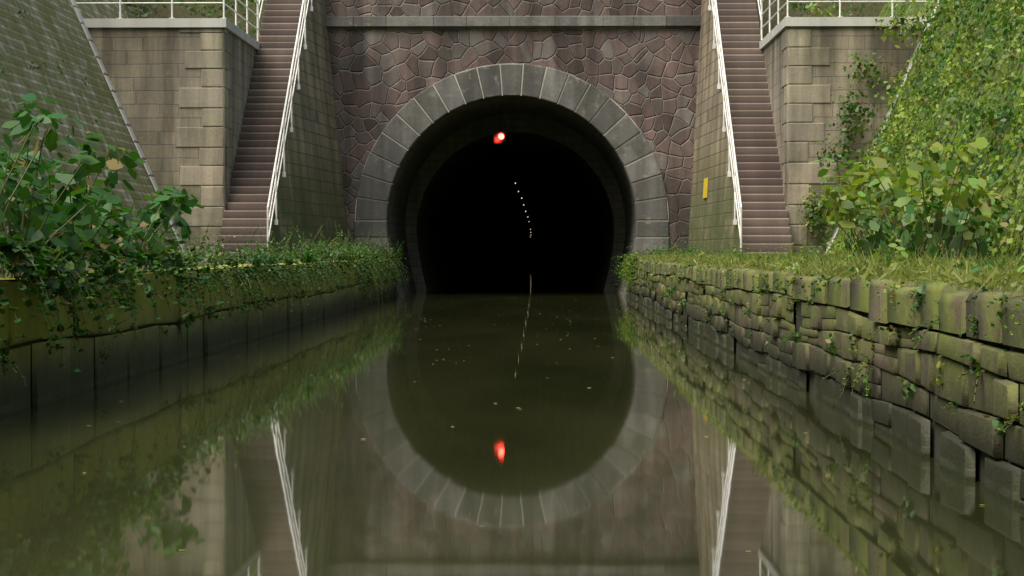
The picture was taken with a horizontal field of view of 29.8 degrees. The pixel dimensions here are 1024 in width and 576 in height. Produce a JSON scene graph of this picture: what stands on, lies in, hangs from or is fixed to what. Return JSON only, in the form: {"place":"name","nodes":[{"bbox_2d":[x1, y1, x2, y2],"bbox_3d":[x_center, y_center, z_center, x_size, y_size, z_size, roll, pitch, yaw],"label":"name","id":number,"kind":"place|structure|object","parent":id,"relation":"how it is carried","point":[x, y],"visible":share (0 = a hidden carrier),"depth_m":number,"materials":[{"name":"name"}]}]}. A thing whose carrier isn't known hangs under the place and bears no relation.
{"place":"outdoors","nodes":[
{"label":"outdoors","id":0,"kind":"place"},
{"bbox_2d":[0,93,224,371],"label":"shrub","id":1,"kind":"object","parent":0,"point":[63,210],"depth_m":15.50,"materials":[{"name":"green plant"}]},
{"bbox_2d":[0,258,396,416],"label":"canal wall","id":2,"kind":"structure","parent":0,"point":[53,380],"depth_m":18.61,"materials":[{"name":"stone"}]},
{"bbox_2d":[0,276,392,405],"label":"wall joints","id":3,"kind":"object","parent":2,"relation":"attached to","point":[67,337],"depth_m":17.70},
{"bbox_2d":[0,221,411,385],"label":"weeds","id":4,"kind":"object","parent":2,"relation":"on","point":[311,257],"depth_m":28.07,"materials":[{"name":"green plant"}]},
{"bbox_2d":[0,0,1022,289],"bbox_3d":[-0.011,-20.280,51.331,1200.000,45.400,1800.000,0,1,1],"label":"terrain ground","id":5,"kind":"structure","parent":0,"point":[876,8],"depth_m":52.97,"materials":[{"name":"green plant"}]},
{"bbox_2d":[0,0,180,260],"bbox_3d":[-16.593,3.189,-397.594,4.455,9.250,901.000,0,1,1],"label":"slope wall","id":6,"kind":"structure","parent":5,"relation":"on","point":[52,31],"depth_m":38.36,"materials":[{"name":"grey stone"}]},
{"bbox_2d":[70,0,187,256],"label":"slope edging","id":7,"kind":"object","parent":5,"relation":"on","point":[115,95],"visible":0.8,"depth_m":42.66,"materials":[{"name":"concrete"}]},
{"bbox_2d":[88,28,255,246],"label":"retaining wall","id":8,"kind":"structure","parent":5,"relation":"on","point":[149,75],"depth_m":42.97,"materials":[{"name":"beige stone"}]},
{"bbox_2d":[83,18,259,49],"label":"platform slab","id":9,"kind":"structure","parent":8,"relation":"on","point":[234,29],"depth_m":42.87,"materials":[{"name":"concrete"}]},
{"bbox_2d":[175,28,231,258],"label":"corner quoins","id":10,"kind":"object","parent":8,"relation":"attached to","point":[211,168],"visible":0.81,"depth_m":42.95,"materials":[{"name":"beige stone"}]},
{"bbox_2d":[76,0,312,249],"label":"railings","id":11,"kind":"object","parent":5,"relation":"on","point":[284,135],"visible":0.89,"depth_m":44.34,"materials":[{"name":"white metal"}]},
{"bbox_2d":[215,0,309,257],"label":"stairs","id":12,"kind":"structure","parent":5,"relation":"on","point":[250,182],"depth_m":45.29,"materials":[{"name":"stone"}]},
{"bbox_2d":[269,0,348,258],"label":"stair flank","id":13,"kind":"object","parent":5,"relation":"on","point":[310,198],"visible":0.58,"depth_m":48.46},
{"bbox_2d":[0,0,910,263],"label":"bank shrubs","id":14,"kind":"object","parent":5,"relation":"on","point":[829,11],"visible":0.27,"depth_m":49.41,"materials":[{"name":"green plant"}]},
{"bbox_2d":[324,0,701,253],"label":"portal wall","id":15,"kind":"structure","parent":5,"relation":"on","point":[645,80],"depth_m":51.59,"materials":[{"name":"stone"}]},
{"bbox_2d":[354,64,668,295],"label":"portal voussoirs","id":16,"kind":"object","parent":15,"relation":"attached to","point":[415,117],"visible":0.77,"depth_m":51.56,"materials":[{"name":"grey stone"}]},
{"bbox_2d":[355,63,668,287],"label":"arch joints","id":17,"kind":"object","parent":16,"relation":"attached to","point":[520,95],"visible":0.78,"depth_m":51.58,"materials":[{"name":"grey concrete"}]},
{"bbox_2d":[388,97,635,294],"bbox_3d":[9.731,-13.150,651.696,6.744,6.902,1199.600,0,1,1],"label":"tunnel bore","id":18,"kind":"object","parent":15,"relation":"in","point":[458,209],"visible":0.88,"depth_m":66.21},
{"bbox_2d":[496,104,505,141],"bbox_3d":[-0.304,-4.636,53.874,0.260,1.040,0.320,0,1,1],"label":"signal housing","id":19,"kind":"object","parent":18,"relation":"on","point":[504,138],"visible":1,"depth_m":53.84,"materials":[{"name":"black metal"}]},
{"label":"tunnel lamps","id":20,"kind":"structure","parent":18,"relation":"attached to","visible":0},
{"bbox_2d":[505,152,532,223],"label":"tunnel lights","id":21,"kind":"object","parent":20,"relation":"on","point":[516,182],"visible":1,"depth_m":83.76},
{"bbox_2d":[325,16,701,29],"bbox_3d":[-0.011,-7.121,51.513,10.310,0.360,0.136,0,1,1],"label":"stone ledge","id":22,"kind":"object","parent":15,"relation":"attached to","point":[484,22],"depth_m":51.47,"materials":[{"name":"grey stone"}]},
{"bbox_2d":[688,0,739,253],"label":"stair flank","id":23,"kind":"object","parent":5,"relation":"on","point":[711,221],"visible":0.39,"depth_m":48.23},
{"bbox_2d":[703,178,707,197],"bbox_3d":[4.881,-2.521,48.494,0.052,0.501,0.620,0,1,-2],"label":"sign","id":24,"kind":"object","parent":23,"relation":"attached to","point":[705,185],"visible":1,"depth_m":48.40,"materials":[{"name":"yellow metal"}]},
{"bbox_2d":[715,0,792,255],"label":"stairs","id":25,"kind":"structure","parent":5,"relation":"on","point":[765,224],"depth_m":44.89,"materials":[{"name":"stone"}]},
{"bbox_2d":[708,0,929,250],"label":"railings","id":26,"kind":"object","parent":5,"relation":"on","point":[725,95],"visible":0.84,"depth_m":44.39,"materials":[{"name":"white metal"}]},
{"bbox_2d":[650,246,1023,281],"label":"towpath grass","id":27,"kind":"structure","parent":5,"relation":"on","point":[991,263],"depth_m":15.71,"materials":[{"name":"green plant"}]},
{"bbox_2d":[763,26,925,247],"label":"retaining wall","id":28,"kind":"structure","parent":5,"relation":"on","point":[841,42],"depth_m":42.71,"materials":[{"name":"beige stone"}]},
{"bbox_2d":[781,26,837,254],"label":"corner quoins","id":29,"kind":"object","parent":28,"relation":"attached to","point":[802,62],"visible":0.84,"depth_m":42.72,"materials":[{"name":"beige stone"}]},
{"bbox_2d":[759,17,927,48],"bbox_3d":[9.534,-6.005,47.511,6.780,0.200,9.870,0,1,1],"label":"coping","id":30,"kind":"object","parent":28,"relation":"on","point":[775,32],"depth_m":42.62,"materials":[{"name":"concrete"}]},
{"bbox_2d":[824,0,938,254],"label":"slope edging","id":31,"kind":"object","parent":5,"relation":"on","point":[837,228],"visible":0.24,"depth_m":42.40,"materials":[{"name":"concrete"}]},
{"bbox_2d":[797,0,1023,259],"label":"ivy","id":32,"kind":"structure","parent":5,"relation":"on","point":[946,81],"depth_m":35.22,"materials":[{"name":"green plant"}]},
{"bbox_2d":[809,137,1017,260],"bbox_3d":[5.451,-0.940,23.028,3.362,1.445,9.183,0,1,1],"label":"shrub","id":33,"kind":"object","parent":5,"relation":"on","point":[900,197],"depth_m":21.02,"materials":[{"name":"green plant"}]},
{"bbox_2d":[829,0,1023,259],"bbox_3d":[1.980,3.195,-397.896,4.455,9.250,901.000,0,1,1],"label":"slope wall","id":34,"kind":"structure","parent":5,"relation":"on","point":[920,7],"depth_m":34.65,"materials":[{"name":"plant"}]},
{"bbox_2d":[0,253,1023,575],"bbox_3d":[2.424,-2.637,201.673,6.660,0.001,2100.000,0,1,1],"label":"canal water","id":35,"kind":"structure","parent":0,"point":[340,445],"depth_m":10.82,"materials":[{"name":"green liquid"}]},
{"bbox_2d":[83,308,982,551],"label":"flotsam leaves","id":36,"kind":"object","parent":35,"relation":"on","point":[453,426],"visible":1,"depth_m":14.73,"materials":[{"name":"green plant"}]},
{"bbox_2d":[626,259,1023,509],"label":"canal wall","id":37,"kind":"structure","parent":0,"point":[952,309],"depth_m":12.30,"materials":[{"name":"stone"}]},
{"bbox_2d":[611,232,1023,443],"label":"wall weeds","id":38,"kind":"object","parent":37,"relation":"on","point":[968,280],"depth_m":13.83,"materials":[{"name":"green plant"}]},
{"bbox_2d":[630,268,1023,499],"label":"wall joints","id":39,"kind":"object","parent":37,"relation":"attached to","point":[936,429],"depth_m":11.77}
]}

